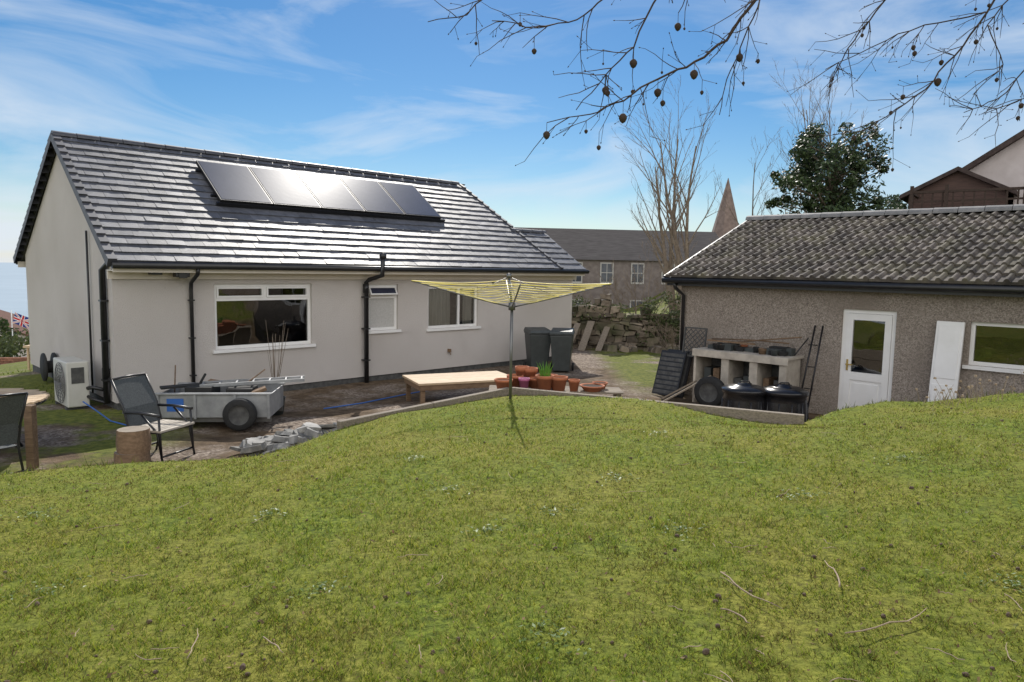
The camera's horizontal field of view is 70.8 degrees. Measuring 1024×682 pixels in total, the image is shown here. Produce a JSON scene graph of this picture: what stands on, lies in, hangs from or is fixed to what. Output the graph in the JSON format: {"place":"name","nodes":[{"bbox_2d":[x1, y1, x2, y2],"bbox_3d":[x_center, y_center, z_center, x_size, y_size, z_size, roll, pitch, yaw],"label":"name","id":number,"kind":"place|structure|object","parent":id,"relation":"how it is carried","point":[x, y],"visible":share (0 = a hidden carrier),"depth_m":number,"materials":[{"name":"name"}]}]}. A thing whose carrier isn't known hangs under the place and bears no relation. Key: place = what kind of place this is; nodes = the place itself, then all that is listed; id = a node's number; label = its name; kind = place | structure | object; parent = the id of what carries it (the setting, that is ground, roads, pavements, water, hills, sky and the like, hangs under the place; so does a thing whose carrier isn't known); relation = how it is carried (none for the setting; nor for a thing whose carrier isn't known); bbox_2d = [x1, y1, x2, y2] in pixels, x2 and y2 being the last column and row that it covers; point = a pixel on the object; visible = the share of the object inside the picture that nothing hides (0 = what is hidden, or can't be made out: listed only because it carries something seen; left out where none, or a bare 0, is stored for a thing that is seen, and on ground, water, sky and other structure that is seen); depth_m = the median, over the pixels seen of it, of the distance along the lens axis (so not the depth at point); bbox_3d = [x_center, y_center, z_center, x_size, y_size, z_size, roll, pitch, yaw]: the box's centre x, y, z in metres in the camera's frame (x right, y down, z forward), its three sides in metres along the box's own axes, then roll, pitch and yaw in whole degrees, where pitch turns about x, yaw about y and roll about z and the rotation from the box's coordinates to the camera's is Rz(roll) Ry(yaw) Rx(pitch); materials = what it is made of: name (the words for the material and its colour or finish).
{"place":"outdoors","nodes":[
{"label":"outdoors","id":0,"kind":"place"},
{"bbox_2d":[0,262,27,316],"bbox_3d":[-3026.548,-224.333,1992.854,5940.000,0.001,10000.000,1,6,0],"label":"sea","id":1,"kind":"structure","parent":0,"point":[13,289],"depth_m":717.33,"materials":[{"name":"liquid"}]},
{"bbox_2d":[0,286,1023,681],"bbox_3d":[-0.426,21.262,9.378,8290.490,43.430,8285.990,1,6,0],"label":"ground","id":2,"kind":"structure","parent":0,"point":[66,436],"depth_m":4.64,"materials":[{"name":"green plant"}]},
{"bbox_2d":[0,317,17,356],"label":"distant conifer","id":3,"kind":"object","parent":2,"relation":"on","point":[5,325],"visible":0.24,"depth_m":44.38,"materials":[{"name":"green plant"}]},
{"bbox_2d":[0,392,28,471],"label":"garden armchair","id":4,"kind":"object","parent":2,"relation":"on","point":[12,407],"visible":0.91,"depth_m":8.31,"materials":[{"name":"grey fabric"}]},
{"bbox_2d":[0,328,29,356],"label":"distant hedge","id":5,"kind":"object","parent":2,"relation":"on","point":[14,348],"visible":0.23,"depth_m":36.53,"materials":[{"name":"green plant"}]},
{"bbox_2d":[0,310,29,356],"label":"distant cottage","id":6,"kind":"structure","parent":2,"relation":"on","point":[5,315],"depth_m":53.09,"materials":[{"name":"white paint"}]},
{"bbox_2d":[0,357,30,364],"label":"brick garden wall","id":7,"kind":"structure","parent":2,"relation":"on","point":[5,360],"depth_m":29.86,"materials":[{"name":"red brick"}]},
{"bbox_2d":[11,310,28,356],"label":"flag pole","id":8,"kind":"object","parent":2,"relation":"on","point":[21,320],"visible":0.63,"depth_m":40.13,"materials":[{"name":"multicoloured fabric"}]},
{"bbox_2d":[0,388,49,446],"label":"round patio table","id":9,"kind":"object","parent":2,"relation":"on","point":[36,397],"visible":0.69,"depth_m":9.99,"materials":[{"name":"brown wood"}]},
{"bbox_2d":[23,345,29,369],"bbox_3d":[-11.609,0.401,17.750,0.600,0.600,0.400,1,6,0],"label":"garden table","id":10,"kind":"object","parent":2,"relation":"on","point":[28,356],"visible":0.24,"depth_m":17.59,"materials":[{"name":"brown wood"}]},
{"bbox_2d":[24,404,38,468],"bbox_3d":[-5.972,1.216,8.948,0.100,0.850,0.100,1,6,0],"label":"wooden post","id":11,"kind":"object","parent":2,"relation":"on","point":[31,435],"visible":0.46,"depth_m":8.91,"materials":[{"name":"brown wood"}]},
{"bbox_2d":[53,356,110,409],"bbox_3d":[-7.739,0.770,12.942,0.646,0.880,1.220,-5,8,-44],"label":"heat pump","id":12,"kind":"object","parent":2,"relation":"on","point":[72,388],"visible":0.98,"depth_m":12.68,"materials":[{"name":"grey metal"}]},
{"bbox_2d":[114,426,151,463],"bbox_3d":[-4.745,1.374,8.992,0.480,0.560,0.468,1,6,0],"label":"tree stump planter","id":13,"kind":"object","parent":2,"relation":"on","point":[132,442],"visible":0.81,"depth_m":8.84,"materials":[{"name":"brown wood"}]},
{"bbox_2d":[110,373,195,461],"bbox_3d":[-4.792,1.020,9.625,0.820,1.099,0.620,3,6,16],"label":"garden armchair","id":14,"kind":"object","parent":2,"relation":"on","point":[136,397],"visible":0.86,"depth_m":9.64,"materials":[{"name":"grey fabric"}]},
{"bbox_2d":[122,365,304,430],"bbox_3d":[-4.848,0.860,11.688,2.816,0.931,1.360,0,6,-6],"label":"box trailer","id":15,"kind":"object","parent":2,"relation":"on","point":[240,404],"visible":0.93,"depth_m":11.25,"materials":[{"name":"metal"}]},
{"bbox_2d":[83,391,419,425],"bbox_3d":[-3.993,1.059,13.155,6.584,0.331,1.037,-3,7,-33],"label":"blue hose","id":16,"kind":"object","parent":2,"relation":"on","point":[324,408],"visible":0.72,"depth_m":13.29,"materials":[{"name":"blue"}]},
{"bbox_2d":[265,320,287,414],"bbox_3d":[-4.092,0.455,12.463,0.393,1.644,0.377,1,6,0],"label":"potted sapling","id":17,"kind":"object","parent":2,"relation":"on","point":[277,412],"visible":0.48,"depth_m":12.46,"materials":[{"name":"brown plant"}]},
{"bbox_2d":[229,422,336,456],"bbox_3d":[-2.824,1.391,10.117,2.093,0.477,1.263,-3,7,-38],"label":"stone pile","id":18,"kind":"object","parent":2,"relation":"on","point":[286,438],"visible":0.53,"depth_m":9.70,"materials":[{"name":"stone"}]},
{"bbox_2d":[13,130,588,409],"bbox_3d":[-4.877,-1.701,18.843,12.530,5.630,7.670,-5,8,-44],"label":"rendered bungalow","id":19,"kind":"object","parent":2,"relation":"on","point":[155,263],"visible":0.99,"depth_m":15.38,"materials":[{"name":"white paint"}]},
{"bbox_2d":[213,284,315,353],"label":"window","id":20,"kind":"structure","parent":19,"relation":"in","point":[241,310],"depth_m":15.86,"materials":[{"name":"white plastic"}]},
{"bbox_2d":[369,284,400,333],"bbox_3d":[-2.948,-0.736,16.341,0.950,1.100,0.170,-5,8,-44],"label":"window","id":21,"kind":"structure","parent":19,"relation":"in","point":[382,308],"depth_m":16.41,"materials":[{"name":"white plastic"}]},
{"bbox_2d":[426,286,480,331],"bbox_3d":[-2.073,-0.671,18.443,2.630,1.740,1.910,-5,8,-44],"label":"window bedroom","id":22,"kind":"structure","parent":19,"relation":"in","point":[446,309],"depth_m":17.94,"materials":[{"name":"white plastic"}]},
{"bbox_2d":[402,371,506,403],"bbox_3d":[-0.997,0.940,13.918,2.000,0.500,1.124,-2,6,-24],"label":"wooden table","id":23,"kind":"object","parent":2,"relation":"on","point":[422,383],"visible":0.67,"depth_m":13.54,"materials":[{"name":"brown wood"}]},
{"bbox_2d":[411,273,611,398],"bbox_3d":[-0.009,-0.038,10.429,2.052,1.880,2.052,6,8,41],"label":"rotary clothes dryer","id":24,"kind":"object","parent":2,"relation":"on","point":[511,306],"visible":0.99,"depth_m":10.35,"materials":[{"name":"metal"}]},
{"bbox_2d":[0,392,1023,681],"bbox_3d":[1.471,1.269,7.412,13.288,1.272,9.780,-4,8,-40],"label":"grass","id":25,"kind":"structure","parent":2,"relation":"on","point":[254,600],"depth_m":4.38,"materials":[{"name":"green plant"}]},
{"bbox_2d":[3,408,1021,681],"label":"fallen twigs","id":26,"kind":"object","parent":25,"relation":"on","point":[671,606],"visible":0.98,"depth_m":3.43,"materials":[{"name":"brown wood"}]},
{"bbox_2d":[0,395,1023,681],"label":"dead leaves","id":27,"kind":"object","parent":2,"relation":"on","point":[542,605],"visible":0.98,"depth_m":3.76,"materials":[{"name":"brown plant"}]},
{"bbox_2d":[0,430,1023,660],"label":"lawn weeds","id":28,"kind":"object","parent":2,"relation":"on","point":[680,528],"visible":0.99,"depth_m":4.15,"materials":[{"name":"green plant"}]},
{"bbox_2d":[0,367,1023,473],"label":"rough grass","id":29,"kind":"structure","parent":2,"relation":"on","point":[237,455],"depth_m":9.84,"materials":[{"name":"green plant"}]},
{"bbox_2d":[3,406,1023,681],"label":"fallen cones","id":30,"kind":"object","parent":2,"relation":"on","point":[705,652],"visible":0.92,"depth_m":3.64,"materials":[{"name":"brown plant"}]},
{"bbox_2d":[523,327,550,369],"bbox_3d":[0.651,0.209,18.487,0.596,1.090,0.784,0,6,-12],"label":"wheelie bin","id":31,"kind":"object","parent":2,"relation":"on","point":[537,342],"visible":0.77,"depth_m":18.20,"materials":[{"name":"plastic"}]},
{"bbox_2d":[489,385,623,396],"bbox_3d":[0.681,1.111,11.468,2.100,0.710,0.500,1,6,0],"label":"plant stand","id":32,"kind":"object","parent":2,"relation":"on","point":[615,391],"visible":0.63,"depth_m":11.28,"materials":[{"name":"grey wood"}]},
{"bbox_2d":[494,378,512,388],"bbox_3d":[-0.132,0.678,11.225,0.294,0.170,0.294,1,6,0],"label":"terracotta pot","id":33,"kind":"object","parent":32,"relation":"on","point":[502,382],"visible":0.67,"depth_m":11.12,"materials":[{"name":"ceramic"}]},
{"bbox_2d":[507,374,523,386],"bbox_3d":[0.049,0.641,11.472,0.273,0.200,0.273,1,6,0],"label":"terracotta pot","id":34,"kind":"object","parent":32,"relation":"on","point":[515,382],"visible":0.59,"depth_m":11.38,"materials":[{"name":"ceramic"}]},
{"bbox_2d":[515,365,528,376],"bbox_3d":[0.160,0.568,11.616,0.231,0.320,0.231,1,6,0],"label":"terracotta pot","id":35,"kind":"object","parent":32,"relation":"on","point":[520,370],"visible":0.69,"depth_m":11.52,"materials":[{"name":"ceramic"}]},
{"bbox_2d":[518,377,529,387],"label":"terracotta pot","id":36,"kind":"object","parent":32,"relation":"on","point":[523,382],"visible":0.8,"depth_m":11.19,"materials":[{"name":"ceramic"}]},
{"bbox_2d":[525,367,537,386],"bbox_3d":[0.290,0.581,11.617,0.252,0.300,0.252,1,6,0],"label":"terracotta pot","id":37,"kind":"object","parent":32,"relation":"on","point":[531,371],"visible":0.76,"depth_m":11.51,"materials":[{"name":"ceramic"}]},
{"bbox_2d":[528,377,537,388],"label":"terracotta pot","id":38,"kind":"object","parent":32,"relation":"on","point":[533,383],"visible":0.48,"depth_m":11.34,"materials":[{"name":"ceramic"}]},
{"bbox_2d":[535,361,553,389],"bbox_3d":[0.511,0.544,11.246,0.294,0.455,0.324,1,6,0],"label":"terracotta pot","id":39,"kind":"object","parent":32,"relation":"on","point":[544,381],"visible":0.91,"depth_m":11.16,"materials":[{"name":"ceramic"}]},
{"bbox_2d":[552,375,567,390],"bbox_3d":[0.729,0.664,11.262,0.294,0.220,0.294,1,6,0],"label":"terracotta pot","id":40,"kind":"object","parent":32,"relation":"on","point":[559,382],"visible":0.9,"depth_m":11.17,"materials":[{"name":"ceramic"}]},
{"bbox_2d":[568,379,579,391],"bbox_3d":[0.968,0.690,11.244,0.189,0.180,0.189,1,6,0],"label":"terracotta pot","id":41,"kind":"object","parent":32,"relation":"on","point":[573,385],"visible":1,"depth_m":11.19,"materials":[{"name":"ceramic"}]},
{"bbox_2d":[580,383,604,391],"bbox_3d":[1.257,0.736,11.289,0.399,0.090,0.399,1,6,0],"label":"terracotta pot","id":42,"kind":"object","parent":32,"relation":"on","point":[589,387],"visible":1,"depth_m":11.19,"materials":[{"name":"ceramic"}]},
{"bbox_2d":[592,381,607,388],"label":"terracotta pot","id":43,"kind":"object","parent":32,"relation":"on","point":[600,382],"visible":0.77,"depth_m":11.48,"materials":[{"name":"ceramic"}]},
{"bbox_2d":[549,328,574,370],"bbox_3d":[1.270,0.232,18.288,0.596,1.090,0.784,2,6,8],"label":"wheelie bin","id":44,"kind":"object","parent":2,"relation":"on","point":[561,339],"visible":0.97,"depth_m":17.98,"materials":[{"name":"plastic"}]},
{"bbox_2d":[337,387,803,429],"bbox_3d":[0.763,1.272,10.085,5.935,0.949,2.160,1,6,0],"label":"timber retaining edge","id":45,"kind":"object","parent":2,"relation":"on","point":[782,418],"visible":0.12,"depth_m":9.66,"materials":[{"name":"grey wood"}]},
{"bbox_2d":[573,323,580,341],"bbox_3d":[1.973,-0.136,23.502,0.200,0.846,0.918,4,6,26],"label":"leaning board","id":46,"kind":"object","parent":2,"relation":"on","point":[576,326],"visible":0.43,"depth_m":23.70,"materials":[{"name":"grey wood"}]},
{"bbox_2d":[577,321,594,350],"bbox_3d":[2.423,-0.168,23.498,0.240,0.925,0.919,4,6,26],"label":"leaning board","id":47,"kind":"object","parent":2,"relation":"on","point":[586,336],"visible":1,"depth_m":23.47,"materials":[{"name":"grey wood"}]},
{"bbox_2d":[572,285,609,305],"bbox_3d":[2.678,-1.044,26.852,1.795,2.275,1.924,1,6,0],"label":"bare shrub","id":48,"kind":"object","parent":2,"relation":"on","point":[585,298],"visible":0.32,"depth_m":26.61,"materials":[{"name":"brown plant"}]},
{"bbox_2d":[595,325,609,350],"bbox_3d":[2.972,-0.089,23.505,0.200,0.787,0.917,4,6,26],"label":"leaning board","id":49,"kind":"object","parent":2,"relation":"on","point":[603,337],"visible":1,"depth_m":23.47,"materials":[{"name":"grey wood"}]},
{"bbox_2d":[571,294,679,352],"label":"rubble stone wall","id":50,"kind":"structure","parent":2,"relation":"on","point":[623,331],"depth_m":23.70,"materials":[{"name":"grey stone"}]},
{"bbox_2d":[572,291,680,345],"bbox_3d":[5.518,-0.804,23.266,8.191,2.103,0.578,2,6,14],"label":"ivy","id":51,"kind":"object","parent":50,"relation":"attached to","point":[654,308],"visible":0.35,"depth_m":23.42,"materials":[{"name":"green plant"}]},
{"bbox_2d":[572,259,680,308],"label":"walls","id":52,"kind":"structure","parent":2,"relation":"on","point":[593,267],"depth_m":58.48,"materials":[{"name":"stone"}]},
{"bbox_2d":[514,227,718,260],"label":"roof","id":53,"kind":"structure","parent":52,"relation":"on","point":[595,244],"depth_m":60.55,"materials":[{"name":"tile"}]},
{"bbox_2d":[572,262,674,307],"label":"windows","id":54,"kind":"structure","parent":52,"relation":"attached to","point":[606,271],"depth_m":58.31,"materials":[{"name":"grey"}]},
{"bbox_2d":[595,237,681,315],"bbox_3d":[4.972,-1.816,26.085,3.566,4.005,3.188,-3,7,-37],"label":"bare shrub","id":55,"kind":"object","parent":2,"relation":"on","point":[618,292],"visible":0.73,"depth_m":25.99,"materials":[{"name":"brown plant"}]},
{"bbox_2d":[642,319,676,349],"bbox_3d":[5.187,-0.080,22.513,2.445,1.231,1.942,3,6,15],"label":"bramble thicket","id":56,"kind":"object","parent":2,"relation":"on","point":[670,335],"visible":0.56,"depth_m":22.64,"materials":[{"name":"green plant"}]},
{"bbox_2d":[612,77,726,317],"bbox_3d":[6.434,-5.344,29.599,5.057,10.494,4.486,1,6,0],"label":"bare ash tree","id":57,"kind":"object","parent":2,"relation":"on","point":[672,225],"visible":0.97,"depth_m":29.51,"materials":[{"name":"brown plant"}]},
{"bbox_2d":[652,349,692,397],"bbox_3d":[3.369,0.686,15.102,0.527,0.972,0.650,-5,8,-44],"label":"leaning panel","id":58,"kind":"object","parent":2,"relation":"on","point":[673,369],"visible":0.94,"depth_m":15.01,"materials":[{"name":"black plastic"}]},
{"bbox_2d":[659,375,710,400],"bbox_3d":[3.385,0.938,14.195,1.076,0.625,0.417,5,7,33],"label":"leaning plank","id":59,"kind":"object","parent":2,"relation":"on","point":[681,388],"visible":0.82,"depth_m":14.20,"materials":[{"name":"brown wood"}]},
{"bbox_2d":[654,222,717,316],"bbox_3d":[6.842,-2.037,25.889,3.673,4.526,3.383,5,7,32],"label":"bare shrub","id":60,"kind":"object","parent":2,"relation":"on","point":[673,267],"visible":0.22,"depth_m":25.97,"materials":[{"name":"brown plant"}]},
{"bbox_2d":[682,327,707,356],"bbox_3d":[3.711,0.455,14.841,0.236,1.470,0.520,-5,8,-44],"label":"garden trellis","id":61,"kind":"object","parent":2,"relation":"on","point":[704,340],"visible":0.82,"depth_m":14.85,"materials":[{"name":"black wood"}]},
{"bbox_2d":[694,376,723,405],"bbox_3d":[3.809,0.981,13.843,0.600,0.600,0.180,6,7,39],"label":"tyre","id":62,"kind":"object","parent":2,"relation":"on","point":[707,390],"visible":0.93,"depth_m":13.79,"materials":[{"name":"rubber"}]},
{"bbox_2d":[712,178,738,237],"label":"church spire","id":63,"kind":"structure","parent":2,"relation":"on","point":[724,223],"depth_m":88.00,"materials":[{"name":"stone"}]},
{"bbox_2d":[428,0,1023,171],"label":"overhanging tree","id":64,"kind":"object","parent":2,"relation":"on","point":[657,91],"visible":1,"depth_m":3.50,"materials":[{"name":"brown plant"}]},
{"bbox_2d":[704,366,778,386],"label":"shelf boxes","id":65,"kind":"object","parent":2,"relation":"on","point":[714,371],"visible":0.2,"depth_m":14.00,"materials":[{"name":"plastic"}]},
{"bbox_2d":[721,380,765,410],"bbox_3d":[3.932,1.071,12.214,0.815,0.812,0.814,1,6,0],"label":"compost bin","id":66,"kind":"object","parent":2,"relation":"on","point":[745,394],"visible":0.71,"depth_m":11.92,"materials":[{"name":"plastic"}]},
{"bbox_2d":[692,347,803,405],"bbox_3d":[4.503,0.756,13.903,0.700,1.100,1.950,-5,8,-44],"label":"potting bench","id":67,"kind":"object","parent":2,"relation":"on","point":[757,368],"visible":0.45,"depth_m":13.73,"materials":[{"name":"grey concrete"}]},
{"bbox_2d":[707,337,801,355],"bbox_3d":[4.570,0.030,13.814,0.523,0.363,1.855,-5,8,-44],"label":"potting bench clutter","id":68,"kind":"object","parent":67,"relation":"on","point":[740,346],"visible":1,"depth_m":13.80,"materials":[{"name":"black plastic"}]},
{"bbox_2d":[714,126,810,224],"bbox_3d":[11.154,-4.993,31.111,5.452,8.606,2.503,-2,7,-29],"label":"bare ash tree","id":69,"kind":"object","parent":2,"relation":"on","point":[753,198],"visible":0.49,"depth_m":30.89,"materials":[{"name":"brown plant"}]},
{"bbox_2d":[764,382,809,421],"bbox_3d":[4.562,1.093,12.114,0.854,0.812,0.853,1,6,0],"label":"compost bin","id":70,"kind":"object","parent":2,"relation":"on","point":[786,397],"visible":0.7,"depth_m":11.80,"materials":[{"name":"plastic"}]},
{"bbox_2d":[794,325,823,408],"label":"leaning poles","id":71,"kind":"object","parent":2,"relation":"on","point":[814,367],"visible":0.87,"depth_m":13.17,"materials":[{"name":"grey"}]},
{"bbox_2d":[767,58,869,212],"bbox_3d":[13.527,-7.367,32.050,4.393,10.115,5.508,3,6,19],"label":"bare birch tree","id":72,"kind":"object","parent":2,"relation":"on","point":[826,121],"visible":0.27,"depth_m":31.13,"materials":[{"name":"brown plant"}]},
{"bbox_2d":[764,120,907,214],"bbox_3d":[12.344,-4.582,27.492,6.014,7.368,6.173,1,6,0],"label":"evergreen holly tree","id":73,"kind":"object","parent":2,"relation":"on","point":[837,191],"visible":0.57,"depth_m":26.64,"materials":[{"name":"green plant"}]},
{"bbox_2d":[662,204,1023,414],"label":"pebbledash garage","id":74,"kind":"structure","parent":2,"relation":"on","point":[877,294],"depth_m":13.16,"materials":[{"name":"grey concrete"}]},
{"bbox_2d":[837,309,896,409],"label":"door","id":75,"kind":"structure","parent":74,"relation":"in","point":[868,336],"depth_m":12.93,"materials":[{"name":"white plastic"}]},
{"bbox_2d":[962,322,1023,373],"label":"window","id":76,"kind":"structure","parent":74,"relation":"in","point":[1001,345],"depth_m":12.72,"materials":[{"name":"white plastic"}]},
{"bbox_2d":[927,321,965,401],"bbox_3d":[7.012,0.622,11.676,0.321,1.869,0.400,-5,8,-44],"label":"spare white panel","id":77,"kind":"object","parent":2,"relation":"on","point":[947,353],"visible":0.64,"depth_m":11.64,"materials":[{"name":"plastic"}]},
{"bbox_2d":[899,166,1017,208],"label":"clad gable","id":78,"kind":"structure","parent":2,"relation":"on","point":[958,177],"depth_m":24.51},
{"bbox_2d":[909,184,1023,208],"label":"balcony","id":79,"kind":"structure","parent":78,"relation":"attached to","point":[946,191],"depth_m":23.25,"materials":[{"name":"brown wood"}]},
{"bbox_2d":[915,370,1023,407],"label":"dead flower stalks","id":80,"kind":"object","parent":2,"relation":"on","point":[970,387],"visible":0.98,"depth_m":9.70,"materials":[{"name":"brown plant"}]},
{"bbox_2d":[962,129,1023,204],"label":"block","id":81,"kind":"structure","parent":2,"relation":"on","point":[1003,163],"depth_m":27.20,"materials":[{"name":"white paint"}]},
{"bbox_2d":[1013,183,1023,204],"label":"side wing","id":82,"kind":"structure","parent":2,"relation":"on","point":[1020,193],"depth_m":23.97,"materials":[{"name":"white paint"}]},
{"bbox_2d":[0,0,1023,262],"label":"sky","id":83,"kind":"structure","parent":0,"point":[372,85],"materials":[{"name":"blue"}]}
]}

